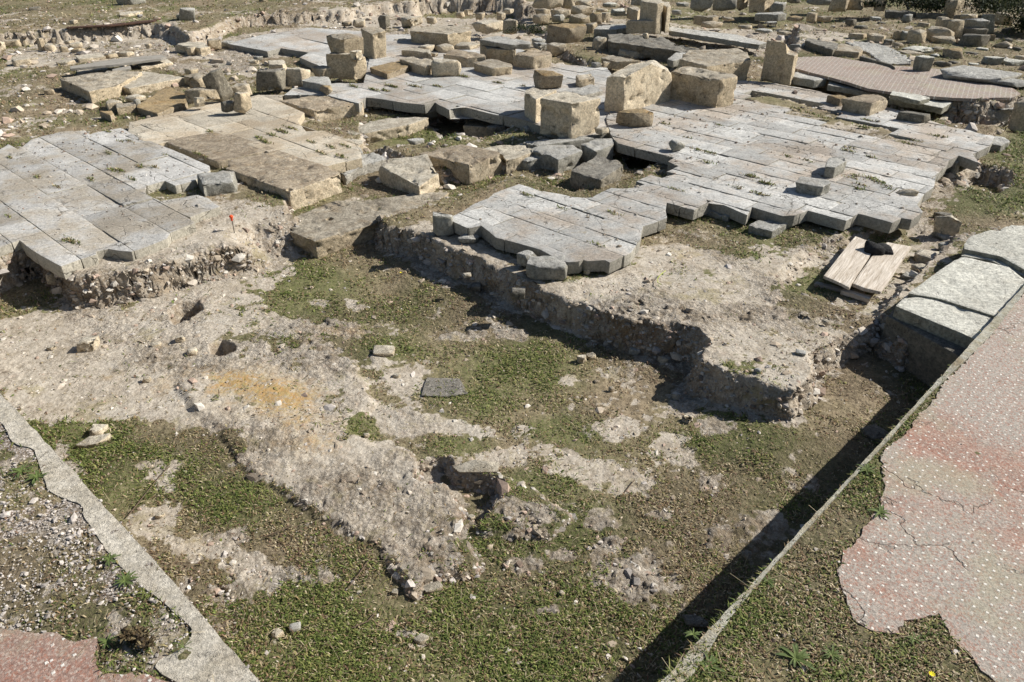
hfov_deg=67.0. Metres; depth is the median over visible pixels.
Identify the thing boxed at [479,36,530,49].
stone slab
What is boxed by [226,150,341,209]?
stone slab
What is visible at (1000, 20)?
loose stone
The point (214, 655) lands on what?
mortar kerb
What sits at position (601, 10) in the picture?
loose stone
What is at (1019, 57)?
loose stone
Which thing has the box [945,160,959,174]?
stone block
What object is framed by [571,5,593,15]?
loose stone
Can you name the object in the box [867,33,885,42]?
loose stone
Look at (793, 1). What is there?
loose stone
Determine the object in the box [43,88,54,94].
loose stone
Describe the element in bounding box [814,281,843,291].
wooden board
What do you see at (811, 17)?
loose stone
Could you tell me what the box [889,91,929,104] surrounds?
stone slab
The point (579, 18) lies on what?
loose stone
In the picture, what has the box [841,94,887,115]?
stone block
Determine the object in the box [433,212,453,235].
loose stone
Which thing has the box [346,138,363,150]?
stone slab
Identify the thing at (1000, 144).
stone block
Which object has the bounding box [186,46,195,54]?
loose stone
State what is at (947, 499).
red mortar floor
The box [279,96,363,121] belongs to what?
stone slab
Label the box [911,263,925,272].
loose stone
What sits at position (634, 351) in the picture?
loose stone
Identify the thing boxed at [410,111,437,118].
stone block
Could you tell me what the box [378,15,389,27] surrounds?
loose stone
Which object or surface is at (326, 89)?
loose stone
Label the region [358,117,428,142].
stone slab
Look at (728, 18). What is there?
loose stone
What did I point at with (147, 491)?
twig
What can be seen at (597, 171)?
stone block
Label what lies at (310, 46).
paving
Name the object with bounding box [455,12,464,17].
loose stone
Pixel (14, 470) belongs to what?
rosette weed
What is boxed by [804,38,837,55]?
stone block
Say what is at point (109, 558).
rosette weed
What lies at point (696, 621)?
loose stone
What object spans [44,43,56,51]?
loose stone
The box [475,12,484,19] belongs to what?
loose stone
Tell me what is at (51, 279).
loose stone
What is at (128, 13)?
stone block
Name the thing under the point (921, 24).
loose stone
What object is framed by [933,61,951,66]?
loose stone
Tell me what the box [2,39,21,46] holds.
loose stone
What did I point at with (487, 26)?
loose stone
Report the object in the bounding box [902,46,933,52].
loose stone
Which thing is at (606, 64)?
stone block
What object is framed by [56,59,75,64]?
loose stone
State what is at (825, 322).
loose stone
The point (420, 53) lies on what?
stone block
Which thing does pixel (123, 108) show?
stone block
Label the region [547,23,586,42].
stone block
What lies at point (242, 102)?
loose stone
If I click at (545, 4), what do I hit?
loose stone
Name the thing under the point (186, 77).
stone block
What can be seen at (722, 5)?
boulder
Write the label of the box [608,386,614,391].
loose stone
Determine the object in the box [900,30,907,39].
loose stone
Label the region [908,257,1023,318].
stone slab
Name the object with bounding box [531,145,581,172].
stone slab
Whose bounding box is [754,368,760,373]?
loose stone
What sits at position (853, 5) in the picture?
loose stone
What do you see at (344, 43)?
boulder
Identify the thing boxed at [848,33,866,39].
loose stone
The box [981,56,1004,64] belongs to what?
loose stone
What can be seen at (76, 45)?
loose stone
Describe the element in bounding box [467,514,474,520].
loose stone
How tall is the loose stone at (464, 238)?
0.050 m
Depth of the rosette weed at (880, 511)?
2.84 m
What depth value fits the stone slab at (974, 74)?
8.77 m
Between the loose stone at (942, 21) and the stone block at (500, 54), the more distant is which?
the loose stone at (942, 21)
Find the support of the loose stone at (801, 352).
on the ground at (338, 494)
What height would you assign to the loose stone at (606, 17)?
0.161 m
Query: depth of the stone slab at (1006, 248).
4.88 m
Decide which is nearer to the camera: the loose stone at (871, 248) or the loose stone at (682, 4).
the loose stone at (871, 248)
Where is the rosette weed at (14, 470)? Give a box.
[6,464,34,478]
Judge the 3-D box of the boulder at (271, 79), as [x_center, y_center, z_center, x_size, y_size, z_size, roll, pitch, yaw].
[-2.795,-3.034,8.967,0.335,0.221,0.196,-3,31,-5]
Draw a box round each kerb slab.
[669,27,765,49]
[792,71,826,87]
[827,80,889,99]
[859,56,894,69]
[888,96,952,113]
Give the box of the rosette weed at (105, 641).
[98,633,115,648]
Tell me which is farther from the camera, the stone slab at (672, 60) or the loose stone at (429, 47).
the loose stone at (429, 47)
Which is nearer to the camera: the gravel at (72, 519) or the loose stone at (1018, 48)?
the gravel at (72, 519)
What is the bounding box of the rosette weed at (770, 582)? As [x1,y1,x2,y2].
[762,576,774,587]
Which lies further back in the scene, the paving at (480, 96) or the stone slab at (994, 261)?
the paving at (480, 96)
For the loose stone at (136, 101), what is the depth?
8.35 m
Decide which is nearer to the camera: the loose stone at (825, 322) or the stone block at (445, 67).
the loose stone at (825, 322)
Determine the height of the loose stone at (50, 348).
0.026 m
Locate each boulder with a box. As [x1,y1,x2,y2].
[116,0,145,4]
[197,171,237,196]
[256,68,286,90]
[286,67,310,85]
[326,33,363,53]
[326,52,366,79]
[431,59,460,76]
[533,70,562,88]
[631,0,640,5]
[690,0,712,11]
[712,0,736,10]
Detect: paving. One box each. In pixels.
[0,128,220,278]
[128,95,362,172]
[228,28,434,76]
[284,47,610,138]
[453,80,994,273]
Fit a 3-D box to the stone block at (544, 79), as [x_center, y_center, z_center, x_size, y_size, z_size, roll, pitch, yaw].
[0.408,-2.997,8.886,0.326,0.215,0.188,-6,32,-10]
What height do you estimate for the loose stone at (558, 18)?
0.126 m
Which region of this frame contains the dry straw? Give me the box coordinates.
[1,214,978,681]
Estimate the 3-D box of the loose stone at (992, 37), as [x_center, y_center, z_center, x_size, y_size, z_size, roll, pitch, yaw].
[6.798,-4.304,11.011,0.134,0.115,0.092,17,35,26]
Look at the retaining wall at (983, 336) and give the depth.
2.86 m
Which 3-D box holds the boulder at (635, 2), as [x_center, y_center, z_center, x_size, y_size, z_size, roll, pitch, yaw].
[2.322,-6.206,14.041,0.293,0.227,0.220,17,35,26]
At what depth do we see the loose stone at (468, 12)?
13.18 m
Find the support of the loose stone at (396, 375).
on the ground at (338, 494)
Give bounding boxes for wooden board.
[66,18,160,28]
[70,55,166,70]
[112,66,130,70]
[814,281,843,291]
[823,236,870,289]
[840,288,870,302]
[852,242,910,293]
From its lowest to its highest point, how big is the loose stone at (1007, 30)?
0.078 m
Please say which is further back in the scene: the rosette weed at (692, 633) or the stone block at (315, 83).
the stone block at (315, 83)
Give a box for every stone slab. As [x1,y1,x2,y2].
[60,70,141,102]
[122,71,184,94]
[137,86,187,116]
[163,131,273,168]
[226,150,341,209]
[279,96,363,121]
[290,192,448,258]
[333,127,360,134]
[340,152,386,184]
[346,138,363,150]
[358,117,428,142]
[422,377,467,397]
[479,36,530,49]
[483,141,532,175]
[523,136,593,149]
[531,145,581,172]
[572,84,602,96]
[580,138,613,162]
[667,52,685,67]
[748,220,791,238]
[755,12,786,20]
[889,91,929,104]
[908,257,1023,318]
[960,254,1023,278]
[961,230,1023,273]
[1000,225,1023,234]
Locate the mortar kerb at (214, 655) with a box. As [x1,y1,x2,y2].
[0,393,259,681]
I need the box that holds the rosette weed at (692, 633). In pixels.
[685,628,701,639]
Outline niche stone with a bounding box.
[626,0,670,34]
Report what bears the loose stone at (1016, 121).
on the ground at (338, 494)
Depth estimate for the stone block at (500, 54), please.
10.04 m
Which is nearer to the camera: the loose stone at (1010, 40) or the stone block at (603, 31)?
the loose stone at (1010, 40)
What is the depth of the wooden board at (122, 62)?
10.02 m
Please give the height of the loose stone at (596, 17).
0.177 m
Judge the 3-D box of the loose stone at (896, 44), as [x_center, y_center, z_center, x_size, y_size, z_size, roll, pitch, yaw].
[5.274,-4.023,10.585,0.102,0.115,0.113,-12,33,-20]
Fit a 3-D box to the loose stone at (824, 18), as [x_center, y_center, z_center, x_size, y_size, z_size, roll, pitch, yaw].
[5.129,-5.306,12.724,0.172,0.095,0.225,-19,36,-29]
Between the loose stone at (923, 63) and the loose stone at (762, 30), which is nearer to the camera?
the loose stone at (923, 63)
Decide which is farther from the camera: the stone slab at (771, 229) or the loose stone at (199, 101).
the loose stone at (199, 101)
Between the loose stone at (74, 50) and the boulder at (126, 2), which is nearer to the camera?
the loose stone at (74, 50)
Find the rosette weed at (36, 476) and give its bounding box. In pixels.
[24,470,48,483]
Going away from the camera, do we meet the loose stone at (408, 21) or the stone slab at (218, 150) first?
the stone slab at (218, 150)
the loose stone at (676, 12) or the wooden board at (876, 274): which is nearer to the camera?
the wooden board at (876, 274)
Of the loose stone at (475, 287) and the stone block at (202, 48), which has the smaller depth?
the loose stone at (475, 287)
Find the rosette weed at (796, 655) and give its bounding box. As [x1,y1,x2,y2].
[775,643,815,670]
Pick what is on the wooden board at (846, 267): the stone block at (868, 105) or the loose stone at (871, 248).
the loose stone at (871, 248)
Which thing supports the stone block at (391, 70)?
on the paving at (480, 96)
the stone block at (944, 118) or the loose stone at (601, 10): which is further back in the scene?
the loose stone at (601, 10)
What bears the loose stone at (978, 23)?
on the loose stone at (970, 30)
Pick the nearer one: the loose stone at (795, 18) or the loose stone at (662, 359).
the loose stone at (662, 359)
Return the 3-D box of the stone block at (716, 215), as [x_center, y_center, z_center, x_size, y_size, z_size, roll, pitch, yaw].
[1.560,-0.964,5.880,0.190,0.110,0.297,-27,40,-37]
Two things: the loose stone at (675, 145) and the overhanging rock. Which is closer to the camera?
the overhanging rock
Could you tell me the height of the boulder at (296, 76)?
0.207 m
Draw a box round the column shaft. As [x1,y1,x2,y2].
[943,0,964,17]
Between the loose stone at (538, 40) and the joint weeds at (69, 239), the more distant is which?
the loose stone at (538, 40)
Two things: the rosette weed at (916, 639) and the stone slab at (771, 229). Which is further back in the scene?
the stone slab at (771, 229)
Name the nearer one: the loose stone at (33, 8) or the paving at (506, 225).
the paving at (506, 225)
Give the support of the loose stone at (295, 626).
on the grass at (500, 671)
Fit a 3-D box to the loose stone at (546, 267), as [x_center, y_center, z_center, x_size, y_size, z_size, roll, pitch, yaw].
[0.221,-0.465,4.917,0.266,0.126,0.184,1,31,2]
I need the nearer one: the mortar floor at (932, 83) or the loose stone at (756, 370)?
the loose stone at (756, 370)
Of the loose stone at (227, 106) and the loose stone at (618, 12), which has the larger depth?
the loose stone at (618, 12)
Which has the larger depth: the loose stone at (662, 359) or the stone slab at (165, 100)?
the stone slab at (165, 100)
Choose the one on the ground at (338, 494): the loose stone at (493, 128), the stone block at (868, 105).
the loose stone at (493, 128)
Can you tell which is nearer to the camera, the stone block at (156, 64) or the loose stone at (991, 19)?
the stone block at (156, 64)
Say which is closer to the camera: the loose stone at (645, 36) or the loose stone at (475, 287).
the loose stone at (475, 287)
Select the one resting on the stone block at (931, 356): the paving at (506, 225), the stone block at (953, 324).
the stone block at (953, 324)
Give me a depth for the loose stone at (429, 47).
10.69 m
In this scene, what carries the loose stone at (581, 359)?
on the ground at (338, 494)
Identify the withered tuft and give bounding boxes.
[115,624,158,651]
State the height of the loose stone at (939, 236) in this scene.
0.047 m
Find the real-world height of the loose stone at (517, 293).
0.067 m
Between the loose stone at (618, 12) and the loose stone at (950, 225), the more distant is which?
the loose stone at (618, 12)
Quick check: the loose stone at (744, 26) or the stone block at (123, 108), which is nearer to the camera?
the stone block at (123, 108)
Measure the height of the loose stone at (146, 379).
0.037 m
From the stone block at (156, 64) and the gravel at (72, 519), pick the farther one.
the stone block at (156, 64)
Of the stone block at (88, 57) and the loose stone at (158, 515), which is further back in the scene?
the stone block at (88, 57)
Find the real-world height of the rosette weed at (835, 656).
0.007 m
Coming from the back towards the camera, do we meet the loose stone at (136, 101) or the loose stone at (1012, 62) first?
the loose stone at (1012, 62)
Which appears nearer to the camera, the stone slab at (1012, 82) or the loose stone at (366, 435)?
the loose stone at (366, 435)
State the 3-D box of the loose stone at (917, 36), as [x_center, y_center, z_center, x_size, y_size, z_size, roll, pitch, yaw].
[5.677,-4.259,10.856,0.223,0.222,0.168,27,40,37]
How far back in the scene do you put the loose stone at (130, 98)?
8.65 m
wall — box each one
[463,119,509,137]
[661,286,1023,681]
[884,10,916,18]
[915,13,947,18]
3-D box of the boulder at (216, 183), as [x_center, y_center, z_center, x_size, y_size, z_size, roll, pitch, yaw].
[-2.387,-1.272,6.278,0.310,0.158,0.278,-12,33,-18]
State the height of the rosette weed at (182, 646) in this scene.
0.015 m
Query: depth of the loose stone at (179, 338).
4.62 m
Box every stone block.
[75,53,105,62]
[77,68,108,75]
[99,111,115,121]
[106,99,121,110]
[116,102,136,114]
[119,11,142,16]
[138,59,172,69]
[175,42,210,55]
[184,73,204,85]
[268,60,286,70]
[302,76,332,91]
[370,61,409,78]
[379,154,439,194]
[400,56,432,75]
[401,48,433,59]
[410,25,470,45]
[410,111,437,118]
[419,144,501,184]
[443,49,485,66]
[474,59,511,75]
[480,45,515,64]
[513,50,551,68]
[520,155,539,169]
[524,87,555,122]
[540,91,600,138]
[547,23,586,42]
[570,154,622,190]
[576,74,594,87]
[593,24,626,38]
[601,55,638,69]
[601,57,611,68]
[604,60,671,111]
[626,6,639,19]
[670,66,736,107]
[677,48,750,80]
[693,15,718,24]
[705,210,731,221]
[748,0,773,12]
[760,39,797,85]
[795,176,830,195]
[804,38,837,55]
[824,156,846,177]
[826,95,846,106]
[834,43,862,57]
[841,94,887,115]
[880,312,965,387]
[893,297,992,348]
[939,113,948,120]
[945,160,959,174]
[988,135,1009,151]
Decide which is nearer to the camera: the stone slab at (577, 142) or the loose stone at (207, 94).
the stone slab at (577, 142)
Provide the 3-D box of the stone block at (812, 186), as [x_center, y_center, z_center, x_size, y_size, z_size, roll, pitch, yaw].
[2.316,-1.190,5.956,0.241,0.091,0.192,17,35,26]
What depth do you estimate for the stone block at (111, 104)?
8.38 m
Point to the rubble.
(428, 572)
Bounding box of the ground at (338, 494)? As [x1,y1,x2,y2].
[0,0,1023,681]
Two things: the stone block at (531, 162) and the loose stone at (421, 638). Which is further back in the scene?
the stone block at (531, 162)
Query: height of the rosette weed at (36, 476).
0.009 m
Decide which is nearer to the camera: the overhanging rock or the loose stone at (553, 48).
the overhanging rock
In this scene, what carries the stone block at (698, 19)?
on the ground at (338, 494)
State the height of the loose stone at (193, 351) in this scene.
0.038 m
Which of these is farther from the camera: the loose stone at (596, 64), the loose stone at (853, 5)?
the loose stone at (853, 5)
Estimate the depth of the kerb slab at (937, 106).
8.12 m
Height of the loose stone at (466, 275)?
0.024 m
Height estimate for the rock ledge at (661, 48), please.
0.252 m
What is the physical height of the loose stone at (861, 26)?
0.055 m
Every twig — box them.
[128,467,168,515]
[262,525,291,537]
[347,557,370,588]
[352,612,375,627]
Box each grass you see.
[0,169,1023,681]
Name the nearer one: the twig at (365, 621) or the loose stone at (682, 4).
the twig at (365, 621)
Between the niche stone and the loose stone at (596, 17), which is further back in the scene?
the loose stone at (596, 17)
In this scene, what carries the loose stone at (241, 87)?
on the brown paving at (263, 115)
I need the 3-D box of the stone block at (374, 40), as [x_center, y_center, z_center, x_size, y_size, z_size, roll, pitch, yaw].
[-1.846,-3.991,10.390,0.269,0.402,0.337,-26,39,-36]
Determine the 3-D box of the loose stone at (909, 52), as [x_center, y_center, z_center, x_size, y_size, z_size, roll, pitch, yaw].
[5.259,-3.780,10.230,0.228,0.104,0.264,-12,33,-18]
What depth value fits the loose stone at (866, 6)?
13.56 m
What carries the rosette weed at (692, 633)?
on the ground at (338, 494)
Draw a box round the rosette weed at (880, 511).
[867,504,890,518]
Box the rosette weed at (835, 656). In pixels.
[821,645,843,662]
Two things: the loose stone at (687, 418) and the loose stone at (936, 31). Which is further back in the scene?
the loose stone at (936, 31)
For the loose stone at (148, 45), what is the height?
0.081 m
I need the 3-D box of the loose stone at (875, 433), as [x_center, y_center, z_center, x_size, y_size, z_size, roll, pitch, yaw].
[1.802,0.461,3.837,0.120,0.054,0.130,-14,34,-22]
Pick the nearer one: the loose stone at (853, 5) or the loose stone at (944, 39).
the loose stone at (944, 39)
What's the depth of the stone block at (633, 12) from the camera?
12.80 m
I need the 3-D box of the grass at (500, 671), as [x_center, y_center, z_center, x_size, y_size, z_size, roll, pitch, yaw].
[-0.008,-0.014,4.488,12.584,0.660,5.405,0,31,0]
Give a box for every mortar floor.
[0,628,165,681]
[795,56,1019,101]
[837,294,1023,681]
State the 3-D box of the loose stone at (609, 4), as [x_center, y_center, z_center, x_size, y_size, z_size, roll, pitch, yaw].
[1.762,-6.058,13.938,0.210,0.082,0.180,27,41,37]
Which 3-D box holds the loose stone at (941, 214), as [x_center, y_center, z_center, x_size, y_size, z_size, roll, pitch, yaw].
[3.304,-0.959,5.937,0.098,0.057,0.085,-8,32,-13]
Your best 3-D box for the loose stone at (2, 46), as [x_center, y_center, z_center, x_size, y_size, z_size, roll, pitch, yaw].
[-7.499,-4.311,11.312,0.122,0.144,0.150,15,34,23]
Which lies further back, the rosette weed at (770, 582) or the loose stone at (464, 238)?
the loose stone at (464, 238)
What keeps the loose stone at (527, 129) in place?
on the ground at (338, 494)
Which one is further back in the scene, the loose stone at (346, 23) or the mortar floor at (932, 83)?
the loose stone at (346, 23)
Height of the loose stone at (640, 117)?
0.164 m
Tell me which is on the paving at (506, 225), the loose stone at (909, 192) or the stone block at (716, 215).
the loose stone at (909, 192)
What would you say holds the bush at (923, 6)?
on the ground at (338, 494)
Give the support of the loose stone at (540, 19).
on the ground at (338, 494)
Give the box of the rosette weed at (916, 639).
[906,631,924,645]
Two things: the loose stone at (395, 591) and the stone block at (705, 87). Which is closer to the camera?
the loose stone at (395, 591)
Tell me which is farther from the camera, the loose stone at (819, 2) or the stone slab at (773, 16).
the loose stone at (819, 2)
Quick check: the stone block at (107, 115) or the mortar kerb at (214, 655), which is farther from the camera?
the stone block at (107, 115)
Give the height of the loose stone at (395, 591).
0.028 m
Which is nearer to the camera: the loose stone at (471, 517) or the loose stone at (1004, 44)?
the loose stone at (471, 517)
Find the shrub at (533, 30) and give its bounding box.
[498,22,546,34]
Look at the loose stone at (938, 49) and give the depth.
10.27 m
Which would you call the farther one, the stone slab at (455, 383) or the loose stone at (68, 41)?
the loose stone at (68, 41)
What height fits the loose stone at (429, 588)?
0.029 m
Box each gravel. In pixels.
[0,0,1023,190]
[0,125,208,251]
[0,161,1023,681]
[0,406,257,680]
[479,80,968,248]
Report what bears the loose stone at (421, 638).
on the ground at (338, 494)
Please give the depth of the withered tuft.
2.35 m
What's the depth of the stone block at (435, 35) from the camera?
11.25 m
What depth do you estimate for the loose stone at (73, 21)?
12.15 m
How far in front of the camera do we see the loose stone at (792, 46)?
10.50 m
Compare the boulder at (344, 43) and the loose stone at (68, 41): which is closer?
the boulder at (344, 43)
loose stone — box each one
[0,41,5,49]
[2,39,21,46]
[11,57,30,66]
[29,7,40,10]
[36,38,45,50]
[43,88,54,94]
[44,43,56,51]
[45,273,57,284]
[46,345,56,350]
[51,37,56,43]
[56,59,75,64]
[59,45,68,51]
[64,40,73,43]
[69,20,77,23]
[69,42,82,47]
[71,48,84,52]
[76,433,112,448]
[77,335,99,352]
[89,424,108,435]
[104,53,117,58]
[117,51,134,56]
[125,94,145,101]
[133,99,140,109]
[143,376,151,382]
[144,43,151,48]
[151,341,160,346]
[155,512,164,518]
[175,335,184,342]
[179,8,194,20]
[184,68,197,73]
[184,87,219,103]
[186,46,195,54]
[187,347,197,355]
[188,75,205,88]
[194,97,204,106]
[202,68,232,101]
[207,38,220,49]
[221,40,234,47]
[221,100,233,112]
[231,83,251,95]
[233,91,251,112]
[249,60,258,64]
[253,56,262,60]
[271,628,283,637]
[289,622,300,632]
[311,65,332,78]
[319,85,332,94]
[341,21,351,25]
[350,50,362,60]
[353,19,365,26]
[363,433,369,437]
[373,345,394,356]
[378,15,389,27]
[392,373,400,377]
[392,589,398,594]
[401,16,422,26]
[407,138,423,144]
[414,633,428,644]
[418,44,434,51]
[423,581,442,594]
[426,16,436,23]
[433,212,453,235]
[435,43,453,52]
[454,42,479,49]
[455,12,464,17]
[458,233,478,242]
[463,272,470,277]
[464,9,472,15]
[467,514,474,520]
[469,282,481,292]
[472,20,502,33]
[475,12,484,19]
[486,124,506,136]
[497,12,505,19]
[503,8,513,13]
[503,19,517,33]
[510,288,524,299]
[517,250,535,266]
[520,126,530,131]
[526,255,567,279]
[532,0,562,8]
[532,14,550,24]
[532,38,545,43]
[533,42,546,50]
[535,8,549,13]
[547,42,565,54]
[551,10,570,17]
[552,14,564,22]
[562,0,574,8]
[569,13,589,22]
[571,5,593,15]
[575,0,591,6]
[577,355,586,363]
[586,22,596,32]
[586,352,595,359]
[590,12,601,23]
[591,62,600,67]
[592,37,606,49]
[594,127,608,134]
[596,8,607,11]
[600,12,609,22]
[602,2,616,7]
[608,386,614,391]
[611,9,625,15]
[616,108,653,126]
[618,49,639,57]
[629,347,639,354]
[643,33,648,38]
[658,356,667,363]
[668,139,684,151]
[671,391,680,400]
[672,10,681,14]
[676,2,688,6]
[681,414,693,423]
[682,615,708,628]
[701,21,722,28]
[722,17,733,20]
[736,0,747,10]
[738,25,751,28]
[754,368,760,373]
[755,28,772,32]
[764,21,776,24]
[769,1,786,11]
[777,30,790,34]
[786,15,803,21]
[787,0,800,2]
[789,44,804,50]
[795,349,805,355]
[806,0,830,4]
[806,12,817,21]
[817,16,832,21]
[822,319,830,325]
[828,0,848,11]
[845,19,856,25]
[847,0,864,9]
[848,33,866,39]
[854,25,867,28]
[860,424,889,441]
[863,0,873,7]
[864,240,884,256]
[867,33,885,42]
[870,16,880,20]
[878,243,893,254]
[883,39,893,44]
[892,30,901,39]
[892,42,903,47]
[895,189,918,195]
[896,111,930,122]
[898,50,923,54]
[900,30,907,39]
[901,14,912,22]
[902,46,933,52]
[902,271,912,279]
[907,29,926,43]
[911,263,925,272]
[913,55,934,70]
[914,249,939,263]
[917,22,929,26]
[926,26,953,39]
[931,36,955,43]
[931,232,949,239]
[932,46,944,51]
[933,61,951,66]
[933,212,951,216]
[933,215,961,235]
[935,16,950,27]
[938,241,948,250]
[942,48,963,58]
[947,19,964,37]
[957,34,989,46]
[960,14,977,18]
[961,18,989,27]
[962,27,988,35]
[975,47,988,50]
[981,14,994,33]
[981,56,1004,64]
[990,35,995,40]
[992,41,1012,47]
[995,12,1012,25]
[1001,27,1015,32]
[1002,38,1012,42]
[1002,58,1023,65]
[1008,99,1023,132]
[1011,47,1022,50]
[1014,55,1023,59]
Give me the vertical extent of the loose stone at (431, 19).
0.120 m
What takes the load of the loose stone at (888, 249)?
on the wooden board at (876, 274)
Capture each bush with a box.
[859,0,975,12]
[893,0,974,13]
[962,0,1021,13]
[987,0,1023,32]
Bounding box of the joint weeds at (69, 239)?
[4,74,947,246]
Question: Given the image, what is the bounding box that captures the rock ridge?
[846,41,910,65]
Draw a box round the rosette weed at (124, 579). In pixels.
[114,571,137,587]
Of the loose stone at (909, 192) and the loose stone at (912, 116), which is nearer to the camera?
the loose stone at (909, 192)
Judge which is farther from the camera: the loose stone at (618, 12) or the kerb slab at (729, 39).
the loose stone at (618, 12)
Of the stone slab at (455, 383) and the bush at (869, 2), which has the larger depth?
the bush at (869, 2)
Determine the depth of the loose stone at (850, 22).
11.99 m
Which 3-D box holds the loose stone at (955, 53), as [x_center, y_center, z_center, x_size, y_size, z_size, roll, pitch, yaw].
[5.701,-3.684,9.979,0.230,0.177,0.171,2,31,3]
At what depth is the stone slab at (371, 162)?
6.91 m
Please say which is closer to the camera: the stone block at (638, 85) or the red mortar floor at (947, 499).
the red mortar floor at (947, 499)
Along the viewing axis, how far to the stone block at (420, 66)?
9.57 m
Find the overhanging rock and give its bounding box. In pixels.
[454,460,498,472]
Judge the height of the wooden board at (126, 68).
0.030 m
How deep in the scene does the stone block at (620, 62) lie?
9.89 m
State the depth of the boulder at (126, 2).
13.93 m
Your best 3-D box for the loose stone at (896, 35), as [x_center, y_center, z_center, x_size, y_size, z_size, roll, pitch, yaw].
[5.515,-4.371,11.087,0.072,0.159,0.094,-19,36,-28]
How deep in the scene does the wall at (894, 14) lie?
12.85 m
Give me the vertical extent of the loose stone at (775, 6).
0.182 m
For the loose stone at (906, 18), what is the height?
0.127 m
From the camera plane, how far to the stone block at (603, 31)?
11.85 m
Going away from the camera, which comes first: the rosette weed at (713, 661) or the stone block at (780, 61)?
the rosette weed at (713, 661)
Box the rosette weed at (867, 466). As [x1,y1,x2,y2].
[857,464,874,474]
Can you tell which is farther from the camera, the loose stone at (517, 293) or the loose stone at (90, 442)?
the loose stone at (517, 293)
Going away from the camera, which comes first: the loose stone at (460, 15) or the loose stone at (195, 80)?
the loose stone at (195, 80)
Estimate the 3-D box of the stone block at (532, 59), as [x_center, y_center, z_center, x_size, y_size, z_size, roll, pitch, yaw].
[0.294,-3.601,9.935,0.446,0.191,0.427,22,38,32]
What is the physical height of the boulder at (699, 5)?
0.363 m
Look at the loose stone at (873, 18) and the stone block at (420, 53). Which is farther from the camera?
the loose stone at (873, 18)
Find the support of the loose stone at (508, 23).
on the ground at (338, 494)
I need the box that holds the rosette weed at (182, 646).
[173,639,191,651]
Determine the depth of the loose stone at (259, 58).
10.49 m
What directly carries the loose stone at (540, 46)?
on the ground at (338, 494)
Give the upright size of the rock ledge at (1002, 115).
0.217 m
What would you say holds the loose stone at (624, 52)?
on the ground at (338, 494)
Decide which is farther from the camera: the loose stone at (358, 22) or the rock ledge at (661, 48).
the loose stone at (358, 22)
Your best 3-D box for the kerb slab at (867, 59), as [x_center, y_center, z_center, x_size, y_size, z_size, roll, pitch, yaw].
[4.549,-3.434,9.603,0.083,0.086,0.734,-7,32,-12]
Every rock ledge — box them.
[607,33,698,61]
[949,107,1013,123]
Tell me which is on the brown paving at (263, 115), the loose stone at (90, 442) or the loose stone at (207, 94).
the loose stone at (207, 94)
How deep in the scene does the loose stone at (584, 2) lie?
13.69 m
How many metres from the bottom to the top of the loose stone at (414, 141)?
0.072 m
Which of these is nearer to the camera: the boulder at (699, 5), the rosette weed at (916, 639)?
the rosette weed at (916, 639)
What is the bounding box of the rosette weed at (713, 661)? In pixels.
[696,652,724,677]
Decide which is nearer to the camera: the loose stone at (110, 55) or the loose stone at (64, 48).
the loose stone at (110, 55)
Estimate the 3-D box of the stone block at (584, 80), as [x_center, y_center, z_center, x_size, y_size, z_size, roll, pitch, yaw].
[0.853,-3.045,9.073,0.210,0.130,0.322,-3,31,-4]
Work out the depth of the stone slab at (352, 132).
7.68 m
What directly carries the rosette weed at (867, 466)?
on the ground at (338, 494)
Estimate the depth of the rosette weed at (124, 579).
2.57 m
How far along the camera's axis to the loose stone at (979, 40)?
10.60 m
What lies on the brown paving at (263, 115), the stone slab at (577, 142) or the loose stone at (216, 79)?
the loose stone at (216, 79)
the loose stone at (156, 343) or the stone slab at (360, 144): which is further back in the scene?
the stone slab at (360, 144)
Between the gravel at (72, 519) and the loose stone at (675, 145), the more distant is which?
the loose stone at (675, 145)
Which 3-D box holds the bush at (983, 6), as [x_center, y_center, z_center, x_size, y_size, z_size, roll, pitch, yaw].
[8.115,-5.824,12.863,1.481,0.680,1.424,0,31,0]
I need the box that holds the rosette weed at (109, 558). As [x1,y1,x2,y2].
[101,552,121,566]
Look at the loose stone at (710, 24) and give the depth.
12.24 m
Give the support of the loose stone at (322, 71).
on the ground at (338, 494)
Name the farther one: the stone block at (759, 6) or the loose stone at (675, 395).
the stone block at (759, 6)
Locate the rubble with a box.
[0,0,1020,613]
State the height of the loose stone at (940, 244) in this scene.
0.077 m
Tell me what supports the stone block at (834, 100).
on the paving at (506, 225)
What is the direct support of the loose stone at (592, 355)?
on the ground at (338, 494)
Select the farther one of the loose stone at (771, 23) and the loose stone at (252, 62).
the loose stone at (771, 23)

